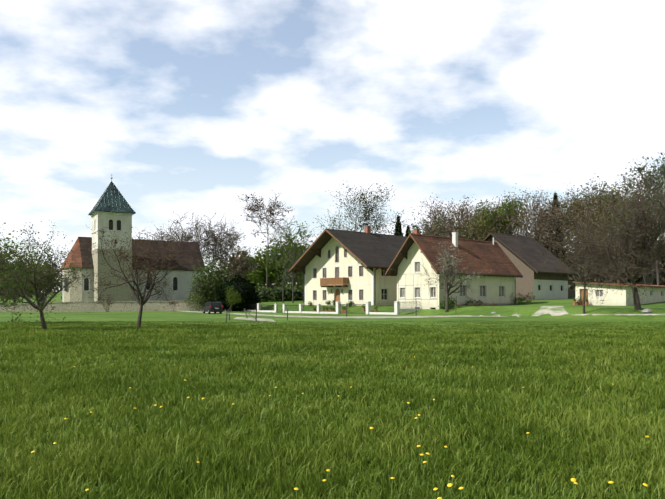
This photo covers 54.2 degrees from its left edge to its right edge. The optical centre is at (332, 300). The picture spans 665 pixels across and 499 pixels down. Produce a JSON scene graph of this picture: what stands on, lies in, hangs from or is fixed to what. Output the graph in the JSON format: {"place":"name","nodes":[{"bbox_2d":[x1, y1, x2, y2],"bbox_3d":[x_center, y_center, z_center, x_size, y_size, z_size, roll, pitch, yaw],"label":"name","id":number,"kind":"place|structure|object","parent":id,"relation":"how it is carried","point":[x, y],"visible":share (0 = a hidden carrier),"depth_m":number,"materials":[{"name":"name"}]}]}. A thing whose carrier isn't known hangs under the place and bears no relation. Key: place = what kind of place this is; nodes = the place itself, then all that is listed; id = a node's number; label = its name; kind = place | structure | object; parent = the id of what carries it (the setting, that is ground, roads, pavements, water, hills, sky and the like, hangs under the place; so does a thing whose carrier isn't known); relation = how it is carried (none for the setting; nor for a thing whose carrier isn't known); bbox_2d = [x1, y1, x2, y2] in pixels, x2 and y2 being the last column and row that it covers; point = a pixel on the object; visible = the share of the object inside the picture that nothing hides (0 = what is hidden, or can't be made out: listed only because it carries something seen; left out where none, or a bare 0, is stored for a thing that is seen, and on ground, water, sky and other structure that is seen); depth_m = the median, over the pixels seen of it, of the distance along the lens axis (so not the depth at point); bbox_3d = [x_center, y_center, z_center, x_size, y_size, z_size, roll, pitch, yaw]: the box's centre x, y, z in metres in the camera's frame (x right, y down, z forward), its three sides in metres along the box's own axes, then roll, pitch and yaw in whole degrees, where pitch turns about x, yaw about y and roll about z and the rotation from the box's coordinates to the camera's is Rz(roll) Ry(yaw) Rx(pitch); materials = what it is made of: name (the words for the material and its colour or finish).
{"place":"outdoors","nodes":[
{"label":"outdoors","id":0,"kind":"place"},
{"bbox_2d":[0,284,664,498],"bbox_3d":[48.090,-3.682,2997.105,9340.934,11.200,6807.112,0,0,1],"label":"meadow ground","id":1,"kind":"structure","parent":0,"point":[525,312],"depth_m":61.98,"materials":[{"name":"green plant"}]},
{"bbox_2d":[0,258,33,303],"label":"tree","id":2,"kind":"object","parent":1,"relation":"on","point":[18,283],"visible":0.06,"depth_m":168.02,"materials":[{"name":"green plant"}]},
{"bbox_2d":[0,276,37,299],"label":"tree","id":3,"kind":"object","parent":1,"relation":"on","point":[30,295],"visible":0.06,"depth_m":176.35,"materials":[{"name":"green plant"}]},
{"bbox_2d":[0,223,52,321],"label":"tree","id":4,"kind":"object","parent":1,"relation":"on","point":[19,269],"visible":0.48,"depth_m":50.98,"materials":[{"name":"green plant"}]},
{"bbox_2d":[29,268,53,302],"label":"tree","id":5,"kind":"object","parent":1,"relation":"on","point":[40,285],"visible":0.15,"depth_m":186.81,"materials":[{"name":"green plant"}]},
{"bbox_2d":[28,262,58,299],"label":"tree","id":6,"kind":"object","parent":1,"relation":"on","point":[45,278],"visible":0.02,"depth_m":191.65,"materials":[{"name":"green plant"}]},
{"bbox_2d":[34,259,61,297],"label":"tree","id":7,"kind":"object","parent":1,"relation":"on","point":[50,271],"visible":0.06,"depth_m":199.42,"materials":[{"name":"green plant"}]},
{"bbox_2d":[0,221,100,328],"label":"tree","id":8,"kind":"object","parent":1,"relation":"on","point":[40,307],"visible":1,"depth_m":37.83,"materials":[{"name":"green plant"}]},
{"bbox_2d":[49,261,63,298],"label":"tree","id":9,"kind":"object","parent":1,"relation":"on","point":[58,276],"visible":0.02,"depth_m":179.57,"materials":[{"name":"green plant"}]},
{"bbox_2d":[95,292,115,311],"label":"bush","id":10,"kind":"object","parent":1,"relation":"on","point":[108,302],"depth_m":105.05,"materials":[{"name":"brown plant"}]},
{"bbox_2d":[0,300,224,311],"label":"churchyard wall","id":11,"kind":"structure","parent":1,"relation":"on","point":[85,306],"depth_m":108.02,"materials":[{"name":"stone"}]},
{"bbox_2d":[61,176,204,301],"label":"church","id":12,"kind":"structure","parent":1,"relation":"on","point":[113,210],"depth_m":120.13,"materials":[{"name":"paint"}]},
{"bbox_2d":[86,223,196,326],"bbox_3d":[-12.312,-1.567,42.040,6.858,7.182,7.566,0,0,1],"label":"bare apple tree","id":13,"kind":"object","parent":1,"relation":"on","point":[143,299],"visible":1,"depth_m":42.18,"materials":[{"name":"brown plant"}]},
{"bbox_2d":[135,228,170,240],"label":"churchyard tree","id":14,"kind":"object","parent":1,"relation":"on","point":[161,237],"visible":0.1,"depth_m":178.10,"materials":[{"name":"brown plant"}]},
{"bbox_2d":[167,298,178,310],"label":"bush","id":15,"kind":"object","parent":1,"relation":"on","point":[172,302],"depth_m":104.38,"materials":[{"name":"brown plant"}]},
{"bbox_2d":[155,220,204,263],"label":"churchyard tree","id":16,"kind":"object","parent":1,"relation":"on","point":[170,236],"visible":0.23,"depth_m":172.09,"materials":[{"name":"brown plant"}]},
{"bbox_2d":[182,294,204,310],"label":"bush","id":17,"kind":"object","parent":1,"relation":"on","point":[193,300],"depth_m":103.98,"materials":[{"name":"green plant"}]},
{"bbox_2d":[162,212,233,261],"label":"churchyard tree","id":18,"kind":"object","parent":1,"relation":"on","point":[191,237],"visible":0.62,"depth_m":168.41,"materials":[{"name":"brown plant"}]},
{"bbox_2d":[185,259,238,310],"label":"weeping tree","id":19,"kind":"object","parent":1,"relation":"on","point":[209,276],"depth_m":107.19,"materials":[{"name":"green plant"}]},
{"bbox_2d":[199,220,242,272],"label":"churchyard tree","id":20,"kind":"object","parent":1,"relation":"on","point":[218,250],"visible":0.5,"depth_m":174.62,"materials":[{"name":"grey plant"}]},
{"bbox_2d":[202,219,260,280],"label":"churchyard tree","id":21,"kind":"object","parent":1,"relation":"on","point":[231,244],"visible":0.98,"depth_m":169.82,"materials":[{"name":"grey plant"}]},
{"bbox_2d":[224,285,243,311],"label":"young tree","id":22,"kind":"object","parent":1,"relation":"on","point":[231,299],"visible":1,"depth_m":99.03,"materials":[{"name":"green plant"}]},
{"bbox_2d":[212,246,261,282],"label":"tree","id":23,"kind":"object","parent":1,"relation":"on","point":[237,257],"visible":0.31,"depth_m":190.89,"materials":[{"name":"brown plant"}]},
{"bbox_2d":[214,275,260,310],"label":"bush","id":24,"kind":"object","parent":1,"relation":"on","point":[249,292],"visible":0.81,"depth_m":102.76,"materials":[{"name":"green plant"}]},
{"bbox_2d":[234,317,275,321],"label":"path","id":25,"kind":"structure","parent":1,"relation":"on","point":[258,319],"depth_m":61.25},
{"bbox_2d":[242,249,283,289],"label":"tree","id":26,"kind":"object","parent":1,"relation":"on","point":[261,272],"visible":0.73,"depth_m":189.55,"materials":[{"name":"green plant"}]},
{"bbox_2d":[238,193,296,287],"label":"tall bare tree","id":27,"kind":"object","parent":1,"relation":"on","point":[259,209],"visible":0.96,"depth_m":149.71,"materials":[{"name":"brown plant"}]},
{"bbox_2d":[252,247,288,287],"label":"tree","id":28,"kind":"object","parent":1,"relation":"on","point":[258,253],"visible":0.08,"depth_m":223.68,"materials":[{"name":"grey plant"}]},
{"bbox_2d":[256,258,291,288],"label":"tree","id":29,"kind":"object","parent":1,"relation":"on","point":[274,281],"visible":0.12,"depth_m":227.78,"materials":[{"name":"green plant"}]},
{"bbox_2d":[257,286,304,301],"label":"garden hedge","id":30,"kind":"object","parent":1,"relation":"on","point":[273,294],"visible":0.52,"depth_m":146.80,"materials":[{"name":"green plant"}]},
{"bbox_2d":[261,236,302,287],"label":"tree","id":31,"kind":"object","parent":1,"relation":"on","point":[278,277],"visible":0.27,"depth_m":192.81,"materials":[{"name":"green plant"}]},
{"bbox_2d":[262,239,302,302],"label":"tree","id":32,"kind":"object","parent":1,"relation":"on","point":[283,275],"visible":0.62,"depth_m":135.39,"materials":[{"name":"green plant"}]},
{"bbox_2d":[260,221,314,302],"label":"tree","id":33,"kind":"object","parent":1,"relation":"on","point":[288,239],"visible":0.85,"depth_m":127.14,"materials":[{"name":"green plant"}]},
{"bbox_2d":[273,240,311,286],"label":"tree","id":34,"kind":"object","parent":1,"relation":"on","point":[300,280],"visible":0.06,"depth_m":196.97,"materials":[{"name":"green plant"}]},
{"bbox_2d":[285,233,311,301],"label":"tree","id":35,"kind":"object","parent":1,"relation":"on","point":[303,241],"visible":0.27,"depth_m":132.04,"materials":[{"name":"green plant"}]},
{"bbox_2d":[225,301,420,314],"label":"garden fence","id":36,"kind":"object","parent":1,"relation":"on","point":[300,308],"visible":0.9,"depth_m":86.85,"materials":[{"name":"white paint"}]},
{"bbox_2d":[31,337,648,498],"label":"dandelion flowers","id":37,"kind":"object","parent":1,"relation":"on","point":[461,488],"visible":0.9,"depth_m":6.40,"materials":[{"name":"yellow plant"}]},
{"bbox_2d":[225,296,456,322],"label":"posts","id":38,"kind":"object","parent":1,"relation":"on","point":[293,310],"visible":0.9,"depth_m":60.89,"materials":[{"name":"grey wood"}]},
{"bbox_2d":[289,223,406,305],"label":"farmhouse","id":39,"kind":"object","parent":1,"relation":"on","point":[343,266],"visible":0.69,"depth_m":96.77,"materials":[{"name":"beige paint"}]},
{"bbox_2d":[312,183,413,237],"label":"leafing tree behind farm","id":40,"kind":"object","parent":1,"relation":"on","point":[367,215],"visible":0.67,"depth_m":139.36,"materials":[{"name":"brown plant"}]},
{"bbox_2d":[394,216,403,235],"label":"spruce tree","id":41,"kind":"object","parent":1,"relation":"on","point":[397,230],"visible":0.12,"depth_m":171.17,"materials":[{"name":"green plant"}]},
{"bbox_2d":[405,225,410,236],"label":"spruce tree","id":42,"kind":"object","parent":1,"relation":"on","point":[407,233],"visible":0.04,"depth_m":177.28,"materials":[{"name":"green plant"}]},
{"bbox_2d":[308,292,536,308],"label":"garden bushes","id":43,"kind":"object","parent":1,"relation":"on","point":[520,300],"visible":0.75,"depth_m":90.23,"materials":[{"name":"green plant"}]},
{"bbox_2d":[408,193,457,231],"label":"forest tree","id":44,"kind":"object","parent":1,"relation":"on","point":[431,206],"visible":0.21,"depth_m":207.71,"materials":[{"name":"brown plant"}]},
{"bbox_2d":[403,210,468,238],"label":"green forest tree","id":45,"kind":"object","parent":1,"relation":"on","point":[411,231],"visible":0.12,"depth_m":157.57,"materials":[{"name":"green plant"}]},
{"bbox_2d":[422,208,451,235],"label":"forest tree","id":46,"kind":"object","parent":1,"relation":"on","point":[434,219],"visible":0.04,"depth_m":193.56,"materials":[{"name":"brown plant"}]},
{"bbox_2d":[424,213,466,237],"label":"forest tree","id":47,"kind":"object","parent":1,"relation":"on","point":[444,226],"visible":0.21,"depth_m":167.89,"materials":[{"name":"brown plant"}]},
{"bbox_2d":[421,210,470,238],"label":"forest tree","id":48,"kind":"object","parent":1,"relation":"on","point":[433,231],"visible":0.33,"depth_m":152.11,"materials":[{"name":"brown plant"}]},
{"bbox_2d":[418,195,479,234],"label":"forest tree","id":49,"kind":"object","parent":1,"relation":"on","point":[464,212],"visible":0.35,"depth_m":169.07,"materials":[{"name":"brown plant"}]},
{"bbox_2d":[314,296,587,310],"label":"pot plants","id":50,"kind":"object","parent":1,"relation":"on","point":[329,308],"visible":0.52,"depth_m":87.83,"materials":[{"name":"green plant"}]},
{"bbox_2d":[385,225,522,308],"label":"house","id":51,"kind":"structure","parent":1,"relation":"on","point":[407,267],"depth_m":84.12,"materials":[{"name":"yellow paint"}]},
{"bbox_2d":[420,242,491,311],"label":"pear tree","id":52,"kind":"object","parent":1,"relation":"on","point":[449,266],"visible":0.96,"depth_m":77.88,"materials":[{"name":"brown plant"}]},
{"bbox_2d":[438,206,478,234],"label":"forest tree","id":53,"kind":"object","parent":1,"relation":"on","point":[462,220],"visible":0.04,"depth_m":181.98,"materials":[{"name":"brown plant"}]},
{"bbox_2d":[440,200,478,227],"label":"forest tree","id":54,"kind":"object","parent":1,"relation":"on","point":[465,208],"visible":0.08,"depth_m":210.95,"materials":[{"name":"brown plant"}]},
{"bbox_2d":[445,211,504,240],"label":"forest tree","id":55,"kind":"object","parent":1,"relation":"on","point":[476,233],"visible":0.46,"depth_m":148.63,"materials":[{"name":"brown plant"}]},
{"bbox_2d":[452,302,498,305],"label":"garden flowers","id":56,"kind":"object","parent":1,"relation":"on","point":[482,303],"visible":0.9,"depth_m":81.83,"materials":[{"name":"red plant"}]},
{"bbox_2d":[314,301,651,314],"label":"garden pots and stones","id":57,"kind":"object","parent":1,"relation":"on","point":[574,303],"visible":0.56,"depth_m":83.40,"materials":[{"name":"ceramic"}]},
{"bbox_2d":[463,202,505,239],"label":"forest tree","id":58,"kind":"object","parent":1,"relation":"on","point":[487,217],"depth_m":163.15,"materials":[{"name":"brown plant"}]},
{"bbox_2d":[459,199,521,226],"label":"forest tree","id":59,"kind":"object","parent":1,"relation":"on","point":[482,214],"visible":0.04,"depth_m":190.03,"materials":[{"name":"brown plant"}]},
{"bbox_2d":[458,192,527,239],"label":"green forest tree","id":60,"kind":"object","parent":1,"relation":"on","point":[500,210],"visible":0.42,"depth_m":154.01,"materials":[{"name":"green plant"}]},
{"bbox_2d":[458,200,533,238],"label":"forest tree","id":61,"kind":"object","parent":1,"relation":"on","point":[511,224],"visible":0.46,"depth_m":151.55,"materials":[{"name":"plant"}]},
{"bbox_2d":[469,194,537,236],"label":"forest tree","id":62,"kind":"object","parent":1,"relation":"on","point":[509,212],"visible":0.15,"depth_m":173.32,"materials":[{"name":"brown plant"}]},
{"bbox_2d":[491,192,538,234],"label":"forest tree","id":63,"kind":"object","parent":1,"relation":"on","point":[512,205],"visible":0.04,"depth_m":214.72,"materials":[{"name":"green plant"}]},
{"bbox_2d":[499,183,547,239],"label":"forest tree","id":64,"kind":"object","parent":1,"relation":"on","point":[532,210],"visible":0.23,"depth_m":188.41,"materials":[{"name":"green plant"}]},
{"bbox_2d":[483,232,576,299],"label":"barn","id":65,"kind":"structure","parent":1,"relation":"on","point":[524,254],"depth_m":107.62,"materials":[{"name":"white paint"}]},
{"bbox_2d":[505,190,573,247],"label":"forest tree","id":66,"kind":"object","parent":1,"relation":"on","point":[534,221],"visible":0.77,"depth_m":144.91,"materials":[{"name":"green plant"}]},
{"bbox_2d":[520,199,577,259],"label":"forest tree","id":67,"kind":"object","parent":1,"relation":"on","point":[541,230],"visible":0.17,"depth_m":163.27,"materials":[{"name":"brown plant"}]},
{"bbox_2d":[521,193,579,255],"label":"forest tree","id":68,"kind":"object","parent":1,"relation":"on","point":[555,227],"visible":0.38,"depth_m":149.93,"materials":[{"name":"brown plant"}]},
{"bbox_2d":[534,306,567,313],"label":"driveway","id":69,"kind":"structure","parent":1,"relation":"on","point":[550,310],"depth_m":68.97,"materials":[{"name":"beige gravel"}]},
{"bbox_2d":[529,201,579,241],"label":"forest tree","id":70,"kind":"object","parent":1,"relation":"on","point":[541,226],"visible":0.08,"depth_m":188.61,"materials":[{"name":"brown plant"}]},
{"bbox_2d":[536,193,573,234],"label":"forest tree","id":71,"kind":"object","parent":1,"relation":"on","point":[560,203],"visible":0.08,"depth_m":209.69,"materials":[{"name":"brown plant"}]},
{"bbox_2d":[545,193,569,266],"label":"forest spruce","id":72,"kind":"object","parent":1,"relation":"on","point":[555,198],"visible":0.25,"depth_m":165.57,"materials":[{"name":"green plant"}]},
{"bbox_2d":[547,191,591,251],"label":"forest tree","id":73,"kind":"object","parent":1,"relation":"on","point":[570,213],"visible":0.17,"depth_m":186.06,"materials":[{"name":"brown plant"}]},
{"bbox_2d":[550,201,597,264],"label":"forest tree","id":74,"kind":"object","parent":1,"relation":"on","point":[579,228],"visible":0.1,"depth_m":161.15,"materials":[{"name":"brown plant"}]},
{"bbox_2d":[558,188,590,238],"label":"forest tree","id":75,"kind":"object","parent":1,"relation":"on","point":[570,203],"visible":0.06,"depth_m":214.60,"materials":[{"name":"brown plant"}]},
{"bbox_2d":[550,185,619,266],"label":"forest tree","id":76,"kind":"object","parent":1,"relation":"on","point":[577,208],"visible":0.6,"depth_m":144.40,"materials":[{"name":"brown plant"}]},
{"bbox_2d":[540,203,637,313],"bbox_3d":[25.067,-4.205,65.111,11.178,11.553,11.087,0,0,1],"label":"slim tree","id":77,"kind":"object","parent":1,"relation":"on","point":[583,252],"visible":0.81,"depth_m":64.58,"materials":[{"name":"brown plant"}]},
{"bbox_2d":[563,181,629,223],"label":"forest tree","id":78,"kind":"object","parent":1,"relation":"on","point":[589,195],"visible":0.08,"depth_m":187.44,"materials":[{"name":"brown plant"}]},
{"bbox_2d":[565,173,633,262],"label":"forest tree","id":79,"kind":"object","parent":1,"relation":"on","point":[615,195],"visible":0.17,"depth_m":165.28,"materials":[{"name":"brown plant"}]},
{"bbox_2d":[544,163,664,316],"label":"tree","id":80,"kind":"object","parent":1,"relation":"on","point":[634,229],"visible":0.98,"depth_m":61.37,"materials":[{"name":"brown plant"}]},
{"bbox_2d":[564,217,650,283],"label":"twin tree","id":81,"kind":"object","parent":1,"relation":"on","point":[600,233],"visible":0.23,"depth_m":84.26,"materials":[{"name":"brown plant"}]},
{"bbox_2d":[568,188,647,264],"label":"forest tree","id":82,"kind":"object","parent":1,"relation":"on","point":[607,215],"visible":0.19,"depth_m":148.45,"materials":[{"name":"brown plant"}]},
{"bbox_2d":[566,240,664,288],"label":"forest understorey","id":83,"kind":"object","parent":1,"relation":"on","point":[641,279],"visible":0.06,"depth_m":142.13,"materials":[{"name":"brown plant"}]},
{"bbox_2d":[592,202,644,259],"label":"forest tree","id":84,"kind":"object","parent":1,"relation":"on","point":[614,223],"depth_m":153.96,"materials":[{"name":"brown plant"}]},
{"bbox_2d":[573,282,664,305],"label":"outbuilding","id":85,"kind":"structure","parent":1,"relation":"on","point":[611,298],"depth_m":82.17,"materials":[{"name":"yellow paint"}]},
{"bbox_2d":[589,179,650,230],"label":"forest tree","id":86,"kind":"object","parent":1,"relation":"on","point":[609,197],"visible":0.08,"depth_m":169.04,"materials":[{"name":"brown plant"}]},
{"bbox_2d":[595,215,663,284],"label":"twin tree","id":87,"kind":"object","parent":1,"relation":"on","point":[621,259],"visible":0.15,"depth_m":83.34,"materials":[{"name":"brown plant"}]},
{"bbox_2d":[595,153,664,285],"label":"tree","id":88,"kind":"object","parent":1,"relation":"on","point":[661,173],"visible":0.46,"depth_m":95.16,"materials":[{"name":"brown plant"}]},
{"bbox_2d":[614,157,664,227],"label":"birch tree","id":89,"kind":"object","parent":1,"relation":"on","point":[658,205],"visible":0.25,"depth_m":103.23,"materials":[{"name":"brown plant"}]},
{"bbox_2d":[644,190,664,259],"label":"forest tree","id":90,"kind":"object","parent":1,"relation":"on","point":[656,225],"visible":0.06,"depth_m":145.47,"materials":[{"name":"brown plant"}]},
{"bbox_2d":[0,0,664,291],"label":"sky","id":91,"kind":"structure","parent":0,"point":[194,107],"materials":[{"name":"white"}]},
{"bbox_2d":[181,311,664,317],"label":"gravel road","id":92,"kind":"structure","parent":0,"point":[405,316],"depth_m":69.14,"materials":[{"name":"beige gravel"}]},
{"bbox_2d":[202,302,222,313],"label":"parked car","id":93,"kind":"object","parent":92,"relation":"on","point":[210,307],"visible":1,"depth_m":88.56,"materials":[{"name":"paint"}]}
]}

